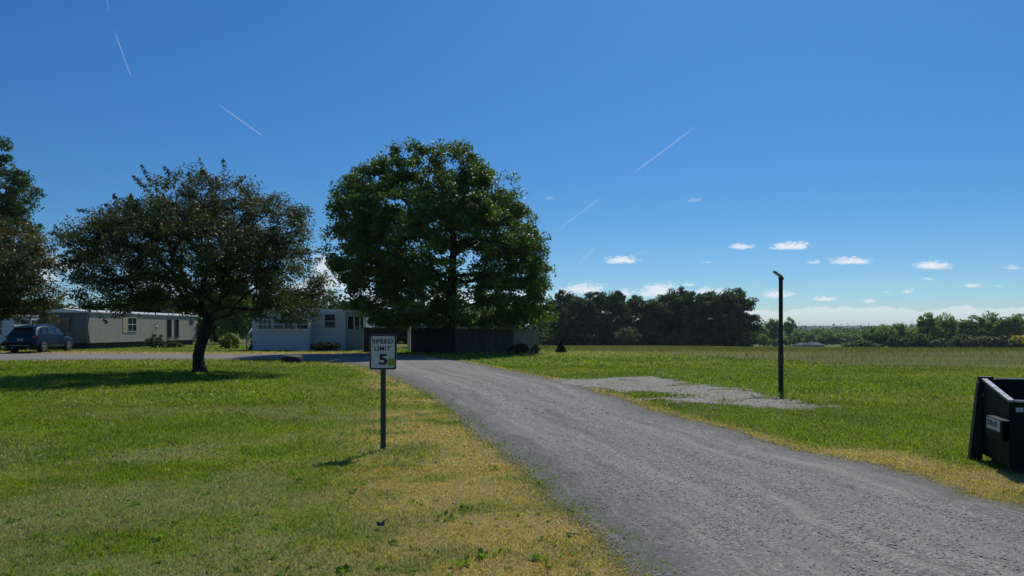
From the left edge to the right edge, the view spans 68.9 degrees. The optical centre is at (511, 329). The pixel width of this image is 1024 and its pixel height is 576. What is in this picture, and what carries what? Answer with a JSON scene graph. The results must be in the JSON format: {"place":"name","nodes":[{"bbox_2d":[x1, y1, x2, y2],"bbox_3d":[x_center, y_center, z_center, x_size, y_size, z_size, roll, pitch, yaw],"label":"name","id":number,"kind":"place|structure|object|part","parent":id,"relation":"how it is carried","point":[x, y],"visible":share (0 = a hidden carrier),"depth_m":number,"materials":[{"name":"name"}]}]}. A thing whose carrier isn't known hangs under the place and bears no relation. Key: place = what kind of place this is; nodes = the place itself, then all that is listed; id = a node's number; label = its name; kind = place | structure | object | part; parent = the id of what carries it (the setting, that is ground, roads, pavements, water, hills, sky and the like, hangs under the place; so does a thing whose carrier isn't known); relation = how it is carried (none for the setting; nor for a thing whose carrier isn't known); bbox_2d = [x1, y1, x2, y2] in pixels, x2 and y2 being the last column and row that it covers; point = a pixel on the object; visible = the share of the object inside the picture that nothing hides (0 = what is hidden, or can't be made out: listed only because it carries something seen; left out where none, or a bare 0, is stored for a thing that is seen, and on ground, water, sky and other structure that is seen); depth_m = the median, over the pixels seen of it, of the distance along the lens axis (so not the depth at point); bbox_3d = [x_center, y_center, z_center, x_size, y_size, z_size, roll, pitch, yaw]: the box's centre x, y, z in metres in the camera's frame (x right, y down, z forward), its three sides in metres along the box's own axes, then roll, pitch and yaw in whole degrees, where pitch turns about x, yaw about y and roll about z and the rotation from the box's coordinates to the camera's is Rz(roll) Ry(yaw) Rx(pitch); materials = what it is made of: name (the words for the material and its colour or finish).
{"place":"outdoors","nodes":[
{"label":"outdoors","id":0,"kind":"place"},
{"bbox_2d":[0,353,1023,575],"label":"gravel road","id":1,"kind":"structure","parent":0,"point":[417,370],"depth_m":7.49,"materials":[{"name":"grey gravel"}]},
{"bbox_2d":[0,335,1023,575],"bbox_3d":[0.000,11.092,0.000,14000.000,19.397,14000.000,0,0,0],"label":"ground","id":2,"kind":"structure","parent":0,"point":[461,486],"depth_m":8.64,"materials":[{"name":"green plant"}]},
{"bbox_2d":[0,340,9,350],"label":"shrub","id":3,"kind":"object","parent":2,"relation":"on","point":[3,346],"visible":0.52,"depth_m":51.54,"materials":[{"name":"green plant"}]},
{"bbox_2d":[0,315,38,349],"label":"mobile home","id":4,"kind":"object","parent":2,"relation":"on","point":[6,328],"visible":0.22,"depth_m":59.97,"materials":[{"name":"white metal"}]},
{"bbox_2d":[0,322,2,334],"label":"window","id":5,"kind":"structure","parent":4,"relation":"in","point":[1,324],"depth_m":59.89,"materials":[{"name":"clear glass"}]},
{"bbox_2d":[0,135,47,308],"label":"shade tree","id":6,"kind":"object","parent":2,"relation":"on","point":[13,208],"visible":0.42,"depth_m":73.62,"materials":[{"name":"green plant"}]},
{"bbox_2d":[0,215,69,325],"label":"crab apple tree","id":7,"kind":"object","parent":2,"relation":"on","point":[25,275],"visible":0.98,"depth_m":32.08,"materials":[{"name":"green plant"}]},
{"bbox_2d":[4,324,73,352],"bbox_3d":[-29.874,0.561,47.467,2.200,1.789,4.706,0,0,-2],"label":"parked car","id":8,"kind":"object","parent":2,"relation":"on","point":[42,338],"visible":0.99,"depth_m":45.80,"materials":[{"name":"paint"}]},
{"bbox_3d":[-29.787,0.084,45.461,1.400,0.382,0.335,0,0,-2],"label":"rear window","id":9,"kind":"part","parent":8,"relation":"part of","materials":[{"name":"black glass"}]},
{"bbox_3d":[-28.998,0.064,46.204,0.188,0.477,0.680,0,0,-3],"label":"side window","id":10,"kind":"part","parent":8,"relation":"part of","materials":[{"name":"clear glass"}]},
{"bbox_3d":[-29.038,0.083,47.033,0.195,0.505,0.860,0,0,-3],"label":"side window","id":11,"kind":"part","parent":8,"relation":"part of","materials":[{"name":"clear glass"}]},
{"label":"side window","id":12,"kind":"part","parent":8,"relation":"part of","materials":[{"name":"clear glass"}]},
{"bbox_2d":[17,300,69,314],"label":"broadleaf tree","id":13,"kind":"object","parent":2,"relation":"on","point":[62,306],"visible":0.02,"depth_m":95.49,"materials":[{"name":"green plant"}]},
{"bbox_2d":[36,309,197,348],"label":"mobile home","id":14,"kind":"object","parent":2,"relation":"on","point":[83,329],"visible":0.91,"depth_m":66.68,"materials":[{"name":"grey metal"}]},
{"bbox_2d":[60,316,69,331],"bbox_3d":[-36.930,-0.466,61.719,0.800,1.250,0.075,0,0,1],"label":"window","id":15,"kind":"structure","parent":14,"relation":"in","point":[65,320],"depth_m":61.74,"materials":[{"name":"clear glass"}]},
{"bbox_2d":[127,317,136,331],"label":"window","id":16,"kind":"structure","parent":14,"relation":"in","point":[131,321],"depth_m":68.55,"materials":[{"name":"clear glass"}]},
{"bbox_2d":[167,319,171,337],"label":"window","id":17,"kind":"structure","parent":14,"relation":"in","point":[169,321],"depth_m":75.82,"materials":[{"name":"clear glass"}]},
{"bbox_2d":[175,320,178,336],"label":"window","id":18,"kind":"structure","parent":14,"relation":"in","point":[176,322],"depth_m":77.50,"materials":[{"name":"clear glass"}]},
{"bbox_2d":[124,289,182,313],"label":"broadleaf tree","id":19,"kind":"object","parent":2,"relation":"on","point":[162,310],"visible":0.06,"depth_m":98.47,"materials":[{"name":"green plant"}]},
{"bbox_2d":[144,334,166,347],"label":"bush","id":20,"kind":"object","parent":2,"relation":"on","point":[152,343],"visible":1,"depth_m":65.49,"materials":[{"name":"green plant"}]},
{"bbox_2d":[166,341,183,347],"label":"bush","id":21,"kind":"object","parent":2,"relation":"on","point":[172,344],"visible":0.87,"depth_m":67.82,"materials":[{"name":"green plant"}]},
{"bbox_2d":[47,157,342,372],"bbox_3d":[-12.271,-2.436,28.718,9.940,8.355,10.069,0,0,38],"label":"crab apple tree","id":22,"kind":"object","parent":2,"relation":"on","point":[158,222],"visible":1,"depth_m":27.39,"materials":[{"name":"green plant"}]},
{"bbox_2d":[195,305,230,341],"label":"broadleaf tree","id":23,"kind":"object","parent":2,"relation":"on","point":[213,334],"visible":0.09,"depth_m":95.80,"materials":[{"name":"green plant"}]},
{"bbox_2d":[218,332,239,348],"bbox_3d":[-24.436,1.038,64.091,1.725,1.629,2.037,0,0,0],"label":"bush","id":24,"kind":"object","parent":2,"relation":"on","point":[225,341],"visible":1,"depth_m":63.93,"materials":[{"name":"green plant"}]},
{"bbox_2d":[208,274,258,341],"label":"broadleaf tree","id":25,"kind":"object","parent":2,"relation":"on","point":[240,323],"visible":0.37,"depth_m":86.99,"materials":[{"name":"green plant"}]},
{"bbox_2d":[246,329,251,349],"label":"entry steps","id":26,"kind":"structure","parent":2,"relation":"on","point":[249,347],"depth_m":60.13,"materials":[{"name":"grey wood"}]},
{"bbox_2d":[282,355,302,362],"bbox_3d":[-11.015,1.621,37.461,1.027,0.698,0.863,0,0,0],"label":"boulder","id":27,"kind":"object","parent":2,"relation":"on","point":[292,358],"visible":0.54,"depth_m":37.13,"materials":[{"name":"grey stone"}]},
{"bbox_2d":[268,294,319,309],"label":"broadleaf tree","id":28,"kind":"object","parent":2,"relation":"on","point":[304,301],"visible":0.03,"depth_m":102.65,"materials":[{"name":"green plant"}]},
{"bbox_2d":[0,396,623,575],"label":"lawn weeds","id":29,"kind":"object","parent":2,"relation":"on","point":[459,559],"visible":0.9,"depth_m":5.92,"materials":[{"name":"green plant"}]},
{"bbox_2d":[66,290,557,344],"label":"hedge thicket","id":30,"kind":"object","parent":2,"relation":"on","point":[337,305],"visible":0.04,"depth_m":114.37,"materials":[{"name":"green plant"}]},
{"bbox_2d":[252,308,373,350],"bbox_3d":[-16.133,0.065,62.025,9.180,3.596,6.550,0,0,0],"label":"mobile home","id":31,"kind":"object","parent":2,"relation":"on","point":[345,329],"visible":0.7,"depth_m":60.24,"materials":[{"name":"white metal"}]},
{"bbox_2d":[258,319,271,328],"bbox_3d":[-19.512,-0.421,58.962,1.111,0.816,0.075,0,0,0],"label":"window","id":32,"kind":"structure","parent":31,"relation":"in","point":[267,324],"depth_m":58.99,"materials":[{"name":"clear glass"}]},
{"bbox_2d":[273,319,293,328],"bbox_3d":[-18.037,-0.421,58.962,1.701,0.816,0.075,0,0,0],"label":"window","id":33,"kind":"structure","parent":31,"relation":"in","point":[276,325],"depth_m":58.99,"materials":[{"name":"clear glass"}]},
{"bbox_2d":[296,319,307,328],"bbox_3d":[-16.562,-0.421,58.962,0.943,0.816,0.075,0,0,0],"label":"window","id":34,"kind":"structure","parent":31,"relation":"in","point":[305,326],"depth_m":58.99,"materials":[{"name":"clear glass"}]},
{"bbox_2d":[324,314,335,327],"bbox_3d":[-14.687,-0.689,60.263,0.918,1.177,0.075,0,0,0],"label":"window","id":35,"kind":"structure","parent":31,"relation":"in","point":[329,319],"depth_m":60.28,"materials":[{"name":"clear glass"}]},
{"bbox_2d":[310,341,340,350],"bbox_3d":[-14.320,1.368,57.458,2.356,0.987,2.200,0,0,0],"label":"shrub","id":36,"kind":"object","parent":2,"relation":"on","point":[330,346],"visible":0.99,"depth_m":56.93,"materials":[{"name":"green plant"}]},
{"bbox_2d":[364,327,396,351],"bbox_3d":[-9.749,0.881,55.060,2.788,2.160,0.185,0,0,22],"label":"board fence","id":37,"kind":"object","parent":2,"relation":"on","point":[368,331],"visible":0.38,"depth_m":55.15,"materials":[{"name":"grey wood"}]},
{"bbox_2d":[377,520,384,525],"bbox_3d":[-1.090,1.609,6.213,0.068,0.052,0.036,0,0,-22],"label":"litter scrap","id":38,"kind":"object","parent":2,"relation":"on","point":[382,523],"visible":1,"depth_m":6.21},
{"bbox_2d":[369,334,395,448],"bbox_3d":[-1.760,1.001,10.190,0.367,1.871,0.039,0,0,-2],"label":"speed limit sign","id":39,"kind":"object","parent":2,"relation":"on","point":[382,352],"visible":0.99,"depth_m":10.18,"materials":[{"name":"white metal"}]},
{"bbox_2d":[379,299,434,343],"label":"broadleaf tree","id":40,"kind":"object","parent":2,"relation":"on","point":[401,336],"visible":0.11,"depth_m":107.79,"materials":[{"name":"green plant"}]},
{"bbox_2d":[407,326,410,350],"bbox_3d":[-8.271,0.665,60.000,0.300,2.715,0.220,0,0,0],"label":"white post","id":41,"kind":"object","parent":2,"relation":"on","point":[408,341],"visible":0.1,"depth_m":59.92,"materials":[{"name":"white wood"}]},
{"bbox_2d":[411,328,443,352],"bbox_3d":[-5.950,0.892,53.363,2.712,2.096,0.185,0,0,13],"label":"board fence","id":42,"kind":"object","parent":2,"relation":"on","point":[427,340],"visible":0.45,"depth_m":53.30,"materials":[{"name":"grey wood"}]},
{"bbox_2d":[316,136,559,353],"bbox_3d":[-5.073,-5.765,51.681,16.998,14.998,12.615,0,0,0],"label":"maple tree","id":43,"kind":"object","parent":2,"relation":"on","point":[370,228],"visible":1,"depth_m":49.27,"materials":[{"name":"green plant"}]},
{"bbox_2d":[456,328,512,352],"bbox_3d":[-2.264,0.935,52.764,4.832,2.032,0.184,0,0,7],"label":"board fence","id":44,"kind":"object","parent":2,"relation":"on","point":[486,340],"visible":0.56,"depth_m":52.64,"materials":[{"name":"grey wood"}]},
{"bbox_2d":[472,307,524,329],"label":"broadleaf tree","id":45,"kind":"object","parent":2,"relation":"on","point":[492,326],"visible":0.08,"depth_m":98.39,"materials":[{"name":"green plant"}]},
{"bbox_2d":[506,343,528,352],"bbox_3d":[0.479,1.370,51.516,1.423,0.944,1.507,0,0,-33],"label":"shrub","id":46,"kind":"object","parent":2,"relation":"on","point":[522,347],"visible":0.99,"depth_m":51.24,"materials":[{"name":"green plant"}]},
{"bbox_2d":[513,329,538,352],"bbox_3d":[1.000,0.932,52.613,1.907,2.018,0.184,0,0,-16],"label":"board fence","id":47,"kind":"object","parent":2,"relation":"on","point":[529,338],"visible":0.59,"depth_m":52.54,"materials":[{"name":"grey wood"}]},
{"bbox_2d":[530,344,541,353],"bbox_3d":[1.692,1.399,51.243,0.802,0.903,0.838,0,0,-32],"label":"plant","id":48,"kind":"object","parent":2,"relation":"on","point":[537,349],"visible":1,"depth_m":51.16,"materials":[{"name":"green plant"}]},
{"bbox_2d":[536,300,574,345],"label":"broadleaf tree","id":49,"kind":"object","parent":2,"relation":"on","point":[562,326],"visible":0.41,"depth_m":193.37,"materials":[{"name":"green plant"}]},
{"bbox_2d":[555,340,566,352],"bbox_3d":[3.549,1.235,54.009,0.895,0.949,0.903,0,0,0],"label":"evergreen shrub","id":50,"kind":"object","parent":2,"relation":"on","point":[560,348],"visible":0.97,"depth_m":53.83,"materials":[{"name":"green plant"}]},
{"bbox_2d":[545,289,584,324],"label":"broadleaf tree","id":51,"kind":"object","parent":2,"relation":"on","point":[567,298],"visible":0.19,"depth_m":202.78,"materials":[{"name":"green plant"}]},
{"bbox_2d":[565,296,604,335],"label":"broadleaf tree","id":52,"kind":"object","parent":2,"relation":"on","point":[582,308],"visible":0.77,"depth_m":196.14,"materials":[{"name":"green plant"}]},
{"bbox_2d":[581,291,614,334],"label":"broadleaf tree","id":53,"kind":"object","parent":2,"relation":"on","point":[599,298],"visible":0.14,"depth_m":204.03,"materials":[{"name":"green plant"}]},
{"bbox_2d":[238,322,958,344],"bbox_3d":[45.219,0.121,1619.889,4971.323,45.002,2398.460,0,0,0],"label":"distant woods","id":54,"kind":"object","parent":2,"relation":"on","point":[841,329],"visible":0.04,"depth_m":464.85,"materials":[{"name":"green plant"}]},
{"bbox_2d":[598,290,635,336],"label":"broadleaf tree","id":55,"kind":"object","parent":2,"relation":"on","point":[614,305],"visible":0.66,"depth_m":197.64,"materials":[{"name":"green plant"}]},
{"bbox_2d":[613,327,640,345],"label":"shrub","id":56,"kind":"object","parent":2,"relation":"on","point":[629,339],"visible":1,"depth_m":184.87,"materials":[{"name":"green plant"}]},
{"bbox_2d":[622,294,649,333],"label":"broadleaf tree","id":57,"kind":"object","parent":2,"relation":"on","point":[633,304],"visible":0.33,"depth_m":204.34,"materials":[{"name":"green plant"}]},
{"bbox_2d":[527,313,764,346],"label":"undergrowth","id":58,"kind":"object","parent":2,"relation":"on","point":[675,339],"visible":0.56,"depth_m":192.44,"materials":[{"name":"green plant"}]},
{"bbox_2d":[634,299,673,335],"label":"broadleaf tree","id":59,"kind":"object","parent":2,"relation":"on","point":[653,309],"visible":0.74,"depth_m":195.83,"materials":[{"name":"green plant"}]},
{"bbox_2d":[654,294,678,333],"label":"broadleaf tree","id":60,"kind":"object","parent":2,"relation":"on","point":[662,298],"visible":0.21,"depth_m":203.64,"materials":[{"name":"green plant"}]},
{"bbox_2d":[664,286,687,321],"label":"broadleaf tree","id":61,"kind":"object","parent":2,"relation":"on","point":[681,291],"visible":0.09,"depth_m":211.36,"materials":[{"name":"green plant"}]},
{"bbox_2d":[667,290,710,345],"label":"broadleaf tree","id":62,"kind":"object","parent":2,"relation":"on","point":[697,309],"visible":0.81,"depth_m":196.38,"materials":[{"name":"green plant"}]},
{"bbox_2d":[550,376,847,410],"bbox_3d":[4.468,1.640,20.391,5.932,0.068,11.903,0,0,-20],"label":"gravel patch","id":63,"kind":"object","parent":2,"relation":"on","point":[654,381],"visible":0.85,"depth_m":20.32,"materials":[{"name":"grey gravel"}]},
{"bbox_2d":[686,290,720,331],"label":"broadleaf tree","id":64,"kind":"object","parent":2,"relation":"on","point":[709,295],"visible":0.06,"depth_m":205.45,"materials":[{"name":"green plant"}]},
{"bbox_2d":[704,295,740,344],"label":"broadleaf tree","id":65,"kind":"object","parent":2,"relation":"on","point":[718,308],"visible":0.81,"depth_m":194.47,"materials":[{"name":"green plant"}]},
{"bbox_2d":[710,287,766,344],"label":"broadleaf tree","id":66,"kind":"object","parent":2,"relation":"on","point":[746,320],"visible":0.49,"depth_m":197.93,"materials":[{"name":"green plant"}]},
{"bbox_2d":[754,325,769,345],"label":"broadleaf tree","id":67,"kind":"object","parent":2,"relation":"on","point":[766,332],"visible":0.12,"depth_m":327.48,"materials":[{"name":"green plant"}]},
{"bbox_2d":[754,334,771,346],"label":"broadleaf tree","id":68,"kind":"object","parent":2,"relation":"on","point":[763,341],"visible":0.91,"depth_m":298.64,"materials":[{"name":"green plant"}]},
{"bbox_2d":[764,318,778,345],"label":"broadleaf tree","id":69,"kind":"object","parent":2,"relation":"on","point":[771,325],"visible":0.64,"depth_m":342.53,"materials":[{"name":"green plant"}]},
{"bbox_2d":[773,271,783,390],"bbox_3d":[7.146,0.185,20.006,0.285,3.517,0.170,0,0,0],"label":"lamp post","id":70,"kind":"object","parent":2,"relation":"on","point":[780,355],"visible":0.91,"depth_m":19.96,"materials":[{"name":"black metal"}]},
{"bbox_2d":[775,337,788,346],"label":"broadleaf tree","id":71,"kind":"object","parent":2,"relation":"on","point":[785,341],"visible":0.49,"depth_m":316.67,"materials":[{"name":"green plant"}]},
{"bbox_2d":[783,316,797,345],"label":"broadleaf tree","id":72,"kind":"object","parent":2,"relation":"on","point":[788,330],"visible":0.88,"depth_m":348.98,"materials":[{"name":"green plant"}]},
{"bbox_2d":[792,343,805,346],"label":"house","id":73,"kind":"structure","parent":2,"relation":"on","point":[798,345],"depth_m":320.11,"materials":[{"name":"white glass"}]},
{"bbox_2d":[789,331,810,342],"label":"broadleaf tree","id":74,"kind":"object","parent":2,"relation":"on","point":[801,334],"visible":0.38,"depth_m":386.90,"materials":[{"name":"green plant"}]},
{"bbox_2d":[801,333,816,342],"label":"broadleaf tree","id":75,"kind":"object","parent":2,"relation":"on","point":[810,336],"visible":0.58,"depth_m":371.40,"materials":[{"name":"green plant"}]},
{"bbox_2d":[803,342,823,346],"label":"house","id":76,"kind":"structure","parent":2,"relation":"on","point":[814,344],"depth_m":313.30,"materials":[{"name":"grey glass"}]},
{"bbox_2d":[808,328,827,341],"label":"broadleaf tree","id":77,"kind":"object","parent":2,"relation":"on","point":[815,332],"visible":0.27,"depth_m":400.10,"materials":[{"name":"green plant"}]},
{"bbox_2d":[814,329,843,345],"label":"broadleaf tree","id":78,"kind":"object","parent":2,"relation":"on","point":[832,339],"visible":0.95,"depth_m":362.02,"materials":[{"name":"green plant"}]},
{"bbox_2d":[838,333,853,343],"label":"broadleaf tree","id":79,"kind":"object","parent":2,"relation":"on","point":[844,337],"visible":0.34,"depth_m":377.56,"materials":[{"name":"green plant"}]},
{"bbox_2d":[839,334,861,343],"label":"broadleaf tree","id":80,"kind":"object","parent":2,"relation":"on","point":[854,337],"visible":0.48,"depth_m":358.25,"materials":[{"name":"green plant"}]},
{"bbox_2d":[841,339,873,347],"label":"bush","id":81,"kind":"object","parent":2,"relation":"on","point":[857,343],"visible":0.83,"depth_m":202.79,"materials":[{"name":"green plant"}]},
{"bbox_2d":[873,343,883,347],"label":"bush","id":82,"kind":"object","parent":2,"relation":"on","point":[877,345],"visible":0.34,"depth_m":210.33,"materials":[{"name":"green plant"}]},
{"bbox_2d":[859,324,899,345],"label":"broadleaf tree","id":83,"kind":"object","parent":2,"relation":"on","point":[880,335],"visible":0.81,"depth_m":233.05,"materials":[{"name":"green plant"}]},
{"bbox_2d":[883,323,911,346],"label":"broadleaf tree","id":84,"kind":"object","parent":2,"relation":"on","point":[903,332],"visible":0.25,"depth_m":237.74,"materials":[{"name":"green plant"}]},
{"bbox_2d":[886,336,910,347],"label":"bush","id":85,"kind":"object","parent":2,"relation":"on","point":[893,341],"visible":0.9,"depth_m":206.57,"materials":[{"name":"green plant"}]},
{"bbox_2d":[896,333,918,347],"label":"bush","id":86,"kind":"object","parent":2,"relation":"on","point":[911,337],"visible":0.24,"depth_m":213.97,"materials":[{"name":"green plant"}]},
{"bbox_2d":[904,327,926,336],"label":"broadleaf tree","id":87,"kind":"object","parent":2,"relation":"on","point":[909,328],"visible":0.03,"depth_m":244.43,"materials":[{"name":"green plant"}]},
{"bbox_2d":[910,334,929,347],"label":"bush","id":88,"kind":"object","parent":2,"relation":"on","point":[920,340],"visible":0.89,"depth_m":209.72,"materials":[{"name":"green plant"}]},
{"bbox_2d":[911,312,943,340],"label":"broadleaf tree","id":89,"kind":"object","parent":2,"relation":"on","point":[930,321],"visible":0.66,"depth_m":224.46,"materials":[{"name":"green plant"}]},
{"bbox_2d":[926,338,952,347],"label":"bush","id":90,"kind":"object","parent":2,"relation":"on","point":[940,343],"visible":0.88,"depth_m":205.49,"materials":[{"name":"green plant"}]},
{"bbox_2d":[928,312,959,341],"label":"broadleaf tree","id":91,"kind":"object","parent":2,"relation":"on","point":[947,325],"visible":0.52,"depth_m":228.34,"materials":[{"name":"green plant"}]},
{"bbox_2d":[947,332,972,347],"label":"bush","id":92,"kind":"object","parent":2,"relation":"on","point":[955,339],"visible":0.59,"depth_m":212.79,"materials":[{"name":"green plant"}]},
{"bbox_2d":[942,319,977,346],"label":"broadleaf tree","id":93,"kind":"object","parent":2,"relation":"on","point":[960,330],"visible":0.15,"depth_m":233.30,"materials":[{"name":"green plant"}]},
{"bbox_2d":[958,315,995,337],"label":"broadleaf tree","id":94,"kind":"object","parent":2,"relation":"on","point":[975,328],"visible":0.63,"depth_m":230.22,"materials":[{"name":"green plant"}]},
{"bbox_2d":[959,335,997,347],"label":"bush","id":95,"kind":"object","parent":2,"relation":"on","point":[978,342],"visible":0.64,"depth_m":208.24,"materials":[{"name":"green plant"}]},
{"bbox_2d":[977,310,1008,336],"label":"broadleaf tree","id":96,"kind":"object","parent":2,"relation":"on","point":[991,318],"visible":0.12,"depth_m":237.19,"materials":[{"name":"green plant"}]},
{"bbox_2d":[967,376,1023,473],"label":"dumpster","id":97,"kind":"object","parent":2,"relation":"on","point":[997,430],"visible":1,"depth_m":9.03,"materials":[{"name":"paint"}]},
{"bbox_2d":[983,335,1014,347],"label":"bush","id":98,"kind":"object","parent":2,"relation":"on","point":[1000,342],"visible":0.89,"depth_m":204.23,"materials":[{"name":"green plant"}]},
{"bbox_2d":[981,315,1023,340],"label":"broadleaf tree","id":99,"kind":"object","parent":2,"relation":"on","point":[1001,325],"visible":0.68,"depth_m":229.52,"materials":[{"name":"green plant"}]},
{"bbox_2d":[1002,341,1023,347],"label":"bush","id":100,"kind":"object","parent":2,"relation":"on","point":[1012,345],"visible":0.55,"depth_m":210.73,"materials":[{"name":"green plant"}]},
{"bbox_2d":[1010,335,1023,344],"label":"bush","id":101,"kind":"object","parent":2,"relation":"on","point":[1017,337],"visible":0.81,"depth_m":212.04,"materials":[{"name":"yellow plant"}]},
{"bbox_2d":[1011,313,1023,334],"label":"broadleaf tree","id":102,"kind":"object","parent":2,"relation":"on","point":[1019,316],"visible":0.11,"depth_m":239.15,"materials":[{"name":"green plant"}]},
{"bbox_2d":[0,0,1023,325],"label":"sky","id":103,"kind":"structure","parent":0,"point":[868,155],"materials":[{"name":"blue"}]},
{"bbox_2d":[519,326,914,330],"bbox_3d":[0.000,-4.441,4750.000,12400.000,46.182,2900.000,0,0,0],"label":"hills","id":104,"kind":"structure","parent":0,"point":[829,327],"depth_m":4160.19,"materials":[{"name":"green plant"}]},
{"bbox_2d":[539,345,1023,372],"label":"hay field","id":105,"kind":"structure","parent":0,"point":[750,349],"depth_m":55.72,"materials":[{"name":"green plant"}]}
]}

